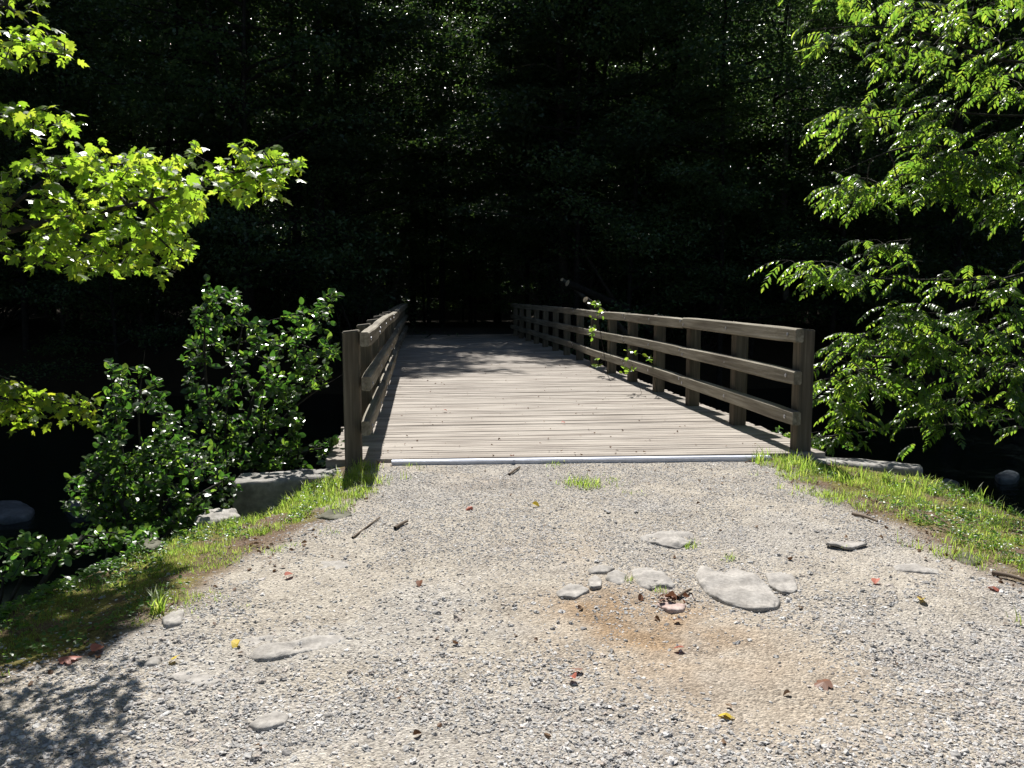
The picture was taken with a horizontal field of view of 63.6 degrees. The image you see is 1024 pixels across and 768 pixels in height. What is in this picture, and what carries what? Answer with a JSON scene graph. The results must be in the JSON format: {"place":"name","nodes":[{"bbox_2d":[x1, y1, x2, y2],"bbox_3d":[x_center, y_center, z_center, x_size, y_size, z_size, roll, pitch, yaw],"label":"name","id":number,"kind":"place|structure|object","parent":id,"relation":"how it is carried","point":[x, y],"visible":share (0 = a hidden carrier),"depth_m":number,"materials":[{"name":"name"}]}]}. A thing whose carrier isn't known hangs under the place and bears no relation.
{"place":"outdoors","nodes":[
{"label":"outdoors","id":0,"kind":"place"},
{"bbox_2d":[0,0,1023,767],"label":"ground","id":1,"kind":"structure","parent":0,"point":[742,670],"depth_m":3.83,"materials":[{"name":"gravel"}]},
{"bbox_2d":[0,227,68,326],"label":"understory bush","id":2,"kind":"object","parent":1,"relation":"on","point":[13,313],"visible":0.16,"depth_m":30.06,"materials":[{"name":"green plant"}]},
{"bbox_2d":[0,7,81,32],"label":"forest tree","id":3,"kind":"object","parent":1,"relation":"on","point":[68,15],"visible":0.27,"depth_m":25.61,"materials":[{"name":"green plant"}]},
{"bbox_2d":[0,227,83,329],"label":"understory bush","id":4,"kind":"object","parent":1,"relation":"on","point":[5,312],"visible":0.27,"depth_m":28.41,"materials":[{"name":"green plant"}]},
{"bbox_2d":[1,0,151,316],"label":"forest tree","id":5,"kind":"object","parent":1,"relation":"on","point":[53,310],"visible":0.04,"depth_m":33.77,"materials":[{"name":"green plant"}]},
{"bbox_2d":[0,523,160,603],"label":"shrub","id":6,"kind":"object","parent":1,"relation":"on","point":[26,545],"visible":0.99,"depth_m":4.80,"materials":[{"name":"green plant"}]},
{"bbox_2d":[0,0,164,321],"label":"forest tree","id":7,"kind":"object","parent":1,"relation":"on","point":[73,319],"visible":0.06,"depth_m":31.38,"materials":[{"name":"green plant"}]},
{"bbox_2d":[0,0,195,327],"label":"forest tree","id":8,"kind":"object","parent":1,"relation":"on","point":[21,7],"visible":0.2,"depth_m":28.11,"materials":[{"name":"green plant"}]},
{"bbox_2d":[0,0,198,351],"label":"forest tree","id":9,"kind":"object","parent":1,"relation":"on","point":[22,281],"visible":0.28,"depth_m":25.76,"materials":[{"name":"green plant"}]},
{"bbox_2d":[0,6,199,345],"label":"forest tree","id":10,"kind":"object","parent":1,"relation":"on","point":[45,103],"visible":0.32,"depth_m":25.94,"materials":[{"name":"green plant"}]},
{"bbox_2d":[0,76,217,392],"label":"forest tree","id":11,"kind":"object","parent":1,"relation":"on","point":[111,304],"visible":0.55,"depth_m":24.43,"materials":[{"name":"green plant"}]},
{"bbox_2d":[39,0,187,291],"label":"forest tree","id":12,"kind":"object","parent":1,"relation":"on","point":[153,138],"visible":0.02,"depth_m":34.14,"materials":[{"name":"green plant"}]},
{"bbox_2d":[0,0,280,354],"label":"forest tree","id":13,"kind":"object","parent":1,"relation":"on","point":[168,97],"visible":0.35,"depth_m":25.02,"materials":[{"name":"green plant"}]},
{"bbox_2d":[81,352,204,560],"bbox_3d":[-2.873,0.818,6.353,1.187,2.175,1.105,-1,6,-6],"label":"shrub","id":14,"kind":"object","parent":1,"relation":"on","point":[115,412],"visible":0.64,"depth_m":6.07,"materials":[{"name":"green plant"}]},
{"bbox_2d":[20,0,275,308],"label":"forest tree","id":15,"kind":"object","parent":1,"relation":"on","point":[130,132],"visible":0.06,"depth_m":31.63,"materials":[{"name":"green plant"}]},
{"bbox_2d":[61,428,242,557],"bbox_3d":[-2.743,1.050,6.252,1.586,1.523,1.186,-1,6,-6],"label":"shrub","id":16,"kind":"object","parent":1,"relation":"on","point":[215,468],"visible":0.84,"depth_m":5.92,"materials":[{"name":"green plant"}]},
{"bbox_2d":[0,0,307,436],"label":"maple tree","id":17,"kind":"object","parent":1,"relation":"on","point":[63,225],"visible":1,"depth_m":3.37,"materials":[{"name":"green plant"}]},
{"bbox_2d":[141,584,173,613],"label":"grass tuft","id":18,"kind":"object","parent":1,"relation":"on","point":[159,603],"visible":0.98,"depth_m":3.84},
{"bbox_2d":[162,609,184,628],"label":"flat rock","id":19,"kind":"object","parent":1,"relation":"on","point":[172,619],"visible":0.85,"depth_m":3.69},
{"bbox_2d":[168,671,222,684],"bbox_3d":[-1.211,1.134,3.160,0.251,0.030,0.092,2,7,16],"label":"flat rock","id":20,"kind":"object","parent":1,"relation":"on","point":[197,678],"visible":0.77,"depth_m":3.15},
{"bbox_2d":[110,59,301,306],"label":"forest tree","id":21,"kind":"object","parent":1,"relation":"on","point":[197,171],"visible":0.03,"depth_m":32.12,"materials":[{"name":"green plant"}]},
{"bbox_2d":[11,0,406,379],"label":"forest tree","id":22,"kind":"object","parent":1,"relation":"on","point":[142,108],"visible":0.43,"depth_m":24.50,"materials":[{"name":"green plant"}]},
{"bbox_2d":[0,459,420,681],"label":"grass","id":23,"kind":"structure","parent":1,"relation":"on","point":[358,492],"depth_m":5.20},
{"bbox_2d":[194,508,240,526],"bbox_3d":[-2.176,0.999,6.062,0.314,0.145,0.370,-4,7,-29],"label":"flat rock","id":24,"kind":"object","parent":1,"relation":"on","point":[219,514],"visible":0.49,"depth_m":5.97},
{"bbox_2d":[133,0,303,322],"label":"forest tree","id":25,"kind":"object","parent":1,"relation":"on","point":[212,159],"visible":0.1,"depth_m":29.27,"materials":[{"name":"green plant"}]},
{"bbox_2d":[156,0,285,295],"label":"forest tree","id":26,"kind":"object","parent":1,"relation":"on","point":[254,211],"visible":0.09,"depth_m":30.15,"materials":[{"name":"green plant"}]},
{"bbox_2d":[57,0,425,395],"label":"forest tree","id":27,"kind":"object","parent":1,"relation":"on","point":[244,279],"visible":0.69,"depth_m":23.97,"materials":[{"name":"green plant"}]},
{"bbox_2d":[176,258,342,344],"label":"understory bush","id":28,"kind":"object","parent":1,"relation":"on","point":[269,303],"visible":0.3,"depth_m":27.36,"materials":[{"name":"green plant"}]},
{"bbox_2d":[191,252,327,338],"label":"understory bush","id":29,"kind":"object","parent":1,"relation":"on","point":[264,312],"visible":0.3,"depth_m":27.60,"materials":[{"name":"green plant"}]},
{"bbox_2d":[177,274,344,508],"bbox_3d":[-2.378,0.449,7.905,1.797,2.973,1.453,-1,6,-6],"label":"shrub","id":30,"kind":"object","parent":1,"relation":"on","point":[249,424],"visible":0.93,"depth_m":7.64,"materials":[{"name":"green plant"}]},
{"bbox_2d":[248,711,288,731],"bbox_3d":[-0.830,1.173,2.844,0.109,0.044,0.125,4,8,33],"label":"flat rock","id":31,"kind":"object","parent":1,"relation":"on","point":[272,720],"visible":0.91,"depth_m":2.82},
{"bbox_2d":[160,35,410,335],"bbox_3d":[-7.252,-5.961,27.123,7.353,10.156,8.673,2,7,21],"label":"forest tree","id":32,"kind":"object","parent":1,"relation":"on","point":[307,183],"visible":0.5,"depth_m":26.63,"materials":[{"name":"green plant"}]},
{"bbox_2d":[231,468,340,519],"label":"stone block","id":33,"kind":"structure","parent":1,"relation":"on","point":[260,492],"depth_m":6.67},
{"bbox_2d":[193,0,399,328],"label":"forest tree","id":34,"kind":"object","parent":1,"relation":"on","point":[296,212],"visible":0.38,"depth_m":27.61,"materials":[{"name":"green plant"}]},
{"bbox_2d":[250,635,344,661],"bbox_3d":[-0.879,1.122,3.439,0.416,0.096,0.165,-3,7,-23],"label":"flat rock","id":35,"kind":"object","parent":1,"relation":"on","point":[271,651],"visible":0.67,"depth_m":3.41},
{"bbox_2d":[171,0,486,333],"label":"forest tree","id":36,"kind":"object","parent":1,"relation":"on","point":[419,22],"visible":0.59,"depth_m":26.38,"materials":[{"name":"green plant"}]},
{"bbox_2d":[223,0,448,289],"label":"forest tree","id":37,"kind":"object","parent":1,"relation":"on","point":[397,63],"visible":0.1,"depth_m":32.23,"materials":[{"name":"green plant"}]},
{"bbox_2d":[261,219,429,329],"bbox_3d":[-5.832,-3.770,29.602,5.426,4.625,5.606,4,8,34],"label":"understory bush","id":38,"kind":"object","parent":1,"relation":"on","point":[363,282],"visible":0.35,"depth_m":29.61,"materials":[{"name":"green plant"}]},
{"bbox_2d":[238,0,464,261],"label":"forest tree","id":39,"kind":"object","parent":1,"relation":"on","point":[410,177],"visible":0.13,"depth_m":32.87,"materials":[{"name":"green plant"}]},
{"bbox_2d":[188,0,516,323],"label":"forest tree","id":40,"kind":"object","parent":1,"relation":"on","point":[421,189],"visible":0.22,"depth_m":32.60,"materials":[{"name":"green plant"}]},
{"bbox_2d":[264,276,457,370],"bbox_3d":[-5.180,-1.929,27.204,5.604,3.253,5.755,5,8,38],"label":"understory bush","id":41,"kind":"object","parent":1,"relation":"on","point":[346,318],"visible":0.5,"depth_m":26.89,"materials":[{"name":"green plant"}]},
{"bbox_2d":[250,0,479,328],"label":"forest tree","id":42,"kind":"object","parent":1,"relation":"on","point":[396,201],"visible":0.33,"depth_m":30.20,"materials":[{"name":"green plant"}]},
{"bbox_2d":[299,0,453,339],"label":"forest tree","id":43,"kind":"object","parent":1,"relation":"on","point":[319,80],"visible":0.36,"depth_m":27.70,"materials":[{"name":"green plant"}]},
{"bbox_2d":[327,129,459,313],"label":"forest tree","id":44,"kind":"object","parent":1,"relation":"on","point":[391,282],"visible":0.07,"depth_m":41.14,"materials":[{"name":"green plant"}]},
{"bbox_2d":[311,4,483,307],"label":"forest tree","id":45,"kind":"object","parent":1,"relation":"on","point":[382,230],"visible":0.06,"depth_m":39.52,"materials":[{"name":"green plant"}]},
{"bbox_2d":[363,2,463,321],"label":"forest tree","id":46,"kind":"object","parent":1,"relation":"on","point":[411,315],"visible":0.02,"depth_m":40.22,"materials":[{"name":"green plant"}]},
{"bbox_2d":[352,50,504,324],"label":"forest tree","id":47,"kind":"object","parent":1,"relation":"on","point":[428,286],"visible":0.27,"depth_m":36.51,"materials":[{"name":"green plant"}]},
{"bbox_2d":[347,0,544,324],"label":"forest tree","id":48,"kind":"object","parent":1,"relation":"on","point":[442,286],"visible":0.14,"depth_m":35.95,"materials":[{"name":"green plant"}]},
{"bbox_2d":[373,0,538,323],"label":"forest tree","id":49,"kind":"object","parent":1,"relation":"on","point":[467,236],"visible":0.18,"depth_m":37.99,"materials":[{"name":"green plant"}]},
{"bbox_2d":[433,5,538,321],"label":"forest tree","id":50,"kind":"object","parent":1,"relation":"on","point":[497,317],"visible":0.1,"depth_m":41.27,"materials":[{"name":"green plant"}]},
{"bbox_2d":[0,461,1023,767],"bbox_3d":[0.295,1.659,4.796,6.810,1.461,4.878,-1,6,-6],"label":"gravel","id":51,"kind":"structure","parent":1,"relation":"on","point":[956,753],"depth_m":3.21,"materials":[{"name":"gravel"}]},
{"bbox_2d":[0,454,1023,664],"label":"weeds","id":52,"kind":"object","parent":1,"relation":"on","point":[103,565],"visible":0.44,"depth_m":4.64,"materials":[{"name":"green plant"}]},
{"bbox_2d":[0,340,1023,748],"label":"leaf litter","id":53,"kind":"object","parent":1,"relation":"on","point":[304,542],"visible":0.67,"depth_m":4.67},
{"bbox_2d":[425,0,623,305],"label":"forest tree","id":54,"kind":"object","parent":1,"relation":"on","point":[511,209],"visible":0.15,"depth_m":31.97,"materials":[{"name":"green plant"}]},
{"bbox_2d":[430,3,623,326],"bbox_3d":[0.681,-8.699,34.678,8.586,13.915,9.199,1,6,8],"label":"forest tree","id":55,"kind":"object","parent":1,"relation":"on","point":[515,284],"visible":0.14,"depth_m":34.33,"materials":[{"name":"green plant"}]},
{"bbox_2d":[405,12,654,327],"bbox_3d":[1.253,-10.312,32.906,8.511,17.317,11.605,5,8,36],"label":"forest tree","id":56,"kind":"object","parent":1,"relation":"on","point":[505,170],"visible":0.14,"depth_m":30.49,"materials":[{"name":"green plant"}]},
{"bbox_2d":[464,0,596,328],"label":"forest tree","id":57,"kind":"object","parent":1,"relation":"on","point":[508,32],"visible":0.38,"depth_m":29.11,"materials":[{"name":"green plant"}]},
{"bbox_2d":[410,0,667,332],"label":"forest tree","id":58,"kind":"object","parent":1,"relation":"on","point":[514,60],"visible":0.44,"depth_m":28.93,"materials":[{"name":"green plant"}]},
{"bbox_2d":[479,103,622,315],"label":"forest tree","id":59,"kind":"object","parent":1,"relation":"on","point":[570,218],"visible":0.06,"depth_m":34.32,"materials":[{"name":"green plant"}]},
{"bbox_2d":[425,0,691,331],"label":"forest tree","id":60,"kind":"object","parent":1,"relation":"on","point":[492,249],"visible":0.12,"depth_m":30.16,"materials":[{"name":"green plant"}]},
{"bbox_2d":[421,0,715,307],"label":"forest tree","id":61,"kind":"object","parent":1,"relation":"on","point":[607,47],"visible":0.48,"depth_m":26.26,"materials":[{"name":"green plant"}]},
{"bbox_2d":[556,584,588,599],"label":"flat rock","id":62,"kind":"object","parent":1,"relation":"on","point":[572,591],"visible":0.91,"depth_m":4.08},
{"bbox_2d":[326,303,824,467],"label":"wooden bridge","id":63,"kind":"structure","parent":1,"relation":"on","point":[380,358],"depth_m":9.39,"materials":[{"name":"brown wood"}]},
{"bbox_2d":[422,0,731,333],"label":"forest tree","id":64,"kind":"object","parent":1,"relation":"on","point":[508,81],"visible":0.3,"depth_m":26.83,"materials":[{"name":"green plant"}]},
{"bbox_2d":[423,0,741,354],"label":"forest tree","id":65,"kind":"object","parent":1,"relation":"on","point":[526,227],"visible":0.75,"depth_m":26.32,"materials":[{"name":"green plant"}]},
{"bbox_2d":[566,280,652,332],"bbox_3d":[2.975,-2.310,24.869,3.063,1.629,0.260,-3,7,-26],"label":"cut log","id":66,"kind":"object","parent":1,"relation":"on","point":[590,293],"visible":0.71,"depth_m":24.57,"materials":[{"name":"brown wood"}]},
{"bbox_2d":[518,68,728,330],"bbox_3d":[3.838,-5.999,28.979,6.923,9.791,8.166,-5,8,-39],"label":"forest tree","id":67,"kind":"object","parent":1,"relation":"on","point":[596,258],"visible":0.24,"depth_m":27.95,"materials":[{"name":"green plant"}]},
{"bbox_2d":[487,0,763,374],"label":"forest tree","id":68,"kind":"object","parent":1,"relation":"on","point":[634,233],"visible":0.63,"depth_m":24.78,"materials":[{"name":"green plant"}]},
{"bbox_2d":[245,443,1007,518],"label":"tall grass","id":69,"kind":"structure","parent":1,"relation":"on","point":[802,464],"depth_m":6.59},
{"bbox_2d":[583,258,702,364],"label":"understory bush","id":70,"kind":"object","parent":1,"relation":"on","point":[652,332],"visible":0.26,"depth_m":27.73,"materials":[{"name":"green plant"}]},
{"bbox_2d":[495,0,795,314],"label":"forest tree","id":71,"kind":"object","parent":1,"relation":"on","point":[676,205],"visible":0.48,"depth_m":24.96,"materials":[{"name":"green plant"}]},
{"bbox_2d":[632,568,674,590],"bbox_3d":[0.730,1.036,4.291,0.205,0.099,0.327,-1,6,-6],"label":"flat rock","id":72,"kind":"object","parent":1,"relation":"on","point":[649,579],"visible":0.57,"depth_m":4.24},
{"bbox_2d":[505,2,805,333],"bbox_3d":[4.819,-8.211,29.371,8.629,14.181,9.244,-5,8,-38],"label":"forest tree","id":73,"kind":"object","parent":1,"relation":"on","point":[717,211],"visible":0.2,"depth_m":27.95,"materials":[{"name":"green plant"}]},
{"bbox_2d":[639,530,693,548],"bbox_3d":[0.960,0.940,4.958,0.368,0.070,0.292,-4,8,-34],"label":"flat rock","id":74,"kind":"object","parent":1,"relation":"on","point":[668,539],"visible":0.85,"depth_m":4.90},
{"bbox_2d":[632,286,753,350],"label":"understory bush","id":75,"kind":"object","parent":1,"relation":"on","point":[683,342],"visible":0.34,"depth_m":27.99,"materials":[{"name":"green plant"}]},
{"bbox_2d":[586,50,803,325],"bbox_3d":[6.296,-6.295,29.197,7.372,10.633,8.695,4,8,33],"label":"forest tree","id":76,"kind":"object","parent":1,"relation":"on","point":[691,188],"visible":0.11,"depth_m":27.70,"materials":[{"name":"green plant"}]},
{"bbox_2d":[533,0,872,385],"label":"forest tree","id":77,"kind":"object","parent":1,"relation":"on","point":[776,76],"visible":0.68,"depth_m":24.77,"materials":[{"name":"green plant"}]},
{"bbox_2d":[634,1,817,246],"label":"forest tree","id":78,"kind":"object","parent":1,"relation":"on","point":[749,65],"visible":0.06,"depth_m":33.30,"materials":[{"name":"green plant"}]},
{"bbox_2d":[641,212,812,351],"bbox_3d":[6.349,-3.483,28.799,6.645,5.228,6.866,-5,8,-37],"label":"understory bush","id":79,"kind":"object","parent":1,"relation":"on","point":[708,308],"visible":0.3,"depth_m":28.24,"materials":[{"name":"green plant"}]},
{"bbox_2d":[696,565,779,612],"bbox_3d":[1.132,1.040,4.194,0.340,0.093,0.621,-1,6,-6],"label":"flat rock","id":80,"kind":"object","parent":1,"relation":"on","point":[740,589],"visible":0.91,"depth_m":4.11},
{"bbox_2d":[655,60,859,324],"bbox_3d":[8.577,-6.311,29.537,8.581,10.196,7.275,6,9,44],"label":"forest tree","id":81,"kind":"object","parent":1,"relation":"on","point":[729,254],"visible":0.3,"depth_m":28.02,"materials":[{"name":"green plant"}]},
{"bbox_2d":[626,0,911,355],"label":"forest tree","id":82,"kind":"object","parent":1,"relation":"on","point":[772,224],"visible":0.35,"depth_m":25.95,"materials":[{"name":"green plant"}]},
{"bbox_2d":[702,218,843,325],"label":"understory bush","id":83,"kind":"object","parent":1,"relation":"on","point":[766,301],"visible":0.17,"depth_m":30.54,"materials":[{"name":"green plant"}]},
{"bbox_2d":[765,572,797,594],"bbox_3d":[1.382,1.020,4.204,0.152,0.050,0.277,1,7,10],"label":"flat rock","id":84,"kind":"object","parent":1,"relation":"on","point":[783,583],"visible":1,"depth_m":4.20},
{"bbox_2d":[781,1,792,299],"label":"slender tree trunk","id":85,"kind":"object","parent":1,"relation":"on","point":[785,293],"visible":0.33,"depth_m":27.93,"materials":[{"name":"brown plant"}]},
{"bbox_2d":[740,190,859,326],"bbox_3d":[10.804,-4.940,32.855,7.241,6.003,7.008,1,6,8],"label":"understory bush","id":86,"kind":"object","parent":1,"relation":"on","point":[791,321],"visible":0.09,"depth_m":32.80,"materials":[{"name":"green plant"}]},
{"bbox_2d":[694,0,909,342],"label":"forest tree","id":87,"kind":"object","parent":1,"relation":"on","point":[812,24],"visible":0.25,"depth_m":27.36,"materials":[{"name":"green plant"}]},
{"bbox_2d":[740,0,882,317],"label":"forest tree","id":88,"kind":"object","parent":1,"relation":"on","point":[802,135],"visible":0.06,"depth_m":32.89,"materials":[{"name":"green plant"}]},
{"bbox_2d":[683,0,989,388],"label":"forest tree","id":89,"kind":"object","parent":1,"relation":"on","point":[793,248],"visible":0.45,"depth_m":25.16,"materials":[{"name":"green plant"}]},
{"bbox_2d":[737,222,940,345],"bbox_3d":[11.686,-3.531,29.261,6.392,4.673,6.186,-6,9,-41],"label":"understory bush","id":90,"kind":"object","parent":1,"relation":"on","point":[840,327],"visible":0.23,"depth_m":29.44,"materials":[{"name":"green plant"}]},
{"bbox_2d":[704,0,974,314],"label":"forest tree","id":91,"kind":"object","parent":1,"relation":"on","point":[804,197],"visible":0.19,"depth_m":28.06,"materials":[{"name":"green plant"}]},
{"bbox_2d":[810,457,922,475],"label":"stone block","id":92,"kind":"structure","parent":1,"relation":"on","point":[902,468],"depth_m":7.16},
{"bbox_2d":[725,1,1013,339],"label":"forest tree","id":93,"kind":"object","parent":1,"relation":"on","point":[821,161],"visible":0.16,"depth_m":28.51,"materials":[{"name":"green plant"}]},
{"bbox_2d":[748,0,1023,460],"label":"walnut tree","id":94,"kind":"object","parent":1,"relation":"on","point":[944,178],"visible":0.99,"depth_m":8.60,"materials":[{"name":"green plant"}]},
{"bbox_2d":[749,452,1023,625],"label":"grass","id":95,"kind":"structure","parent":1,"relation":"on","point":[844,497],"depth_m":5.82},
{"bbox_2d":[770,0,1016,385],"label":"forest tree","id":96,"kind":"object","parent":1,"relation":"on","point":[886,263],"visible":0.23,"depth_m":26.43,"materials":[{"name":"green plant"}]},
{"bbox_2d":[792,95,1012,335],"bbox_3d":[13.844,-5.830,30.001,6.595,9.220,7.779,-4,8,-34],"label":"forest tree","id":97,"kind":"object","parent":1,"relation":"on","point":[875,147],"visible":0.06,"depth_m":29.60,"materials":[{"name":"green plant"}]},
{"bbox_2d":[893,563,938,573],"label":"flat rock","id":98,"kind":"object","parent":1,"relation":"on","point":[914,568],"visible":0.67,"depth_m":4.39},
{"bbox_2d":[839,0,1023,395],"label":"forest tree","id":99,"kind":"object","parent":1,"relation":"on","point":[955,264],"visible":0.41,"depth_m":25.35,"materials":[{"name":"green plant"}]},
{"bbox_2d":[849,0,1023,371],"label":"forest tree","id":100,"kind":"object","parent":1,"relation":"on","point":[1015,251],"visible":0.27,"depth_m":27.18,"materials":[{"name":"green plant"}]},
{"bbox_2d":[865,0,1023,404],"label":"forest tree","id":101,"kind":"object","parent":1,"relation":"on","point":[1017,351],"visible":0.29,"depth_m":23.62,"materials":[{"name":"green plant"}]},
{"bbox_2d":[902,25,1023,298],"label":"forest tree","id":102,"kind":"object","parent":1,"relation":"on","point":[1010,236],"visible":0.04,"depth_m":30.37,"materials":[{"name":"green plant"}]},
{"bbox_2d":[904,59,1023,330],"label":"forest tree","id":103,"kind":"object","parent":1,"relation":"on","point":[990,311],"visible":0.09,"depth_m":29.73,"materials":[{"name":"green plant"}]},
{"bbox_2d":[915,205,1020,333],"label":"understory bush","id":104,"kind":"object","parent":1,"relation":"on","point":[981,321],"visible":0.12,"depth_m":30.16,"materials":[{"name":"green plant"}]},
{"bbox_2d":[0,385,1023,607],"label":"creek water","id":105,"kind":"structure","parent":0,"point":[36,467],"depth_m":17.19,"materials":[{"name":"black liquid"}]},
{"bbox_2d":[0,500,34,524],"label":"boulder","id":106,"kind":"object","parent":105,"relation":"in","point":[13,511],"visible":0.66,"depth_m":11.77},
{"bbox_2d":[995,470,1019,484],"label":"boulder","id":107,"kind":"object","parent":105,"relation":"in","point":[1005,477],"visible":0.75,"depth_m":14.04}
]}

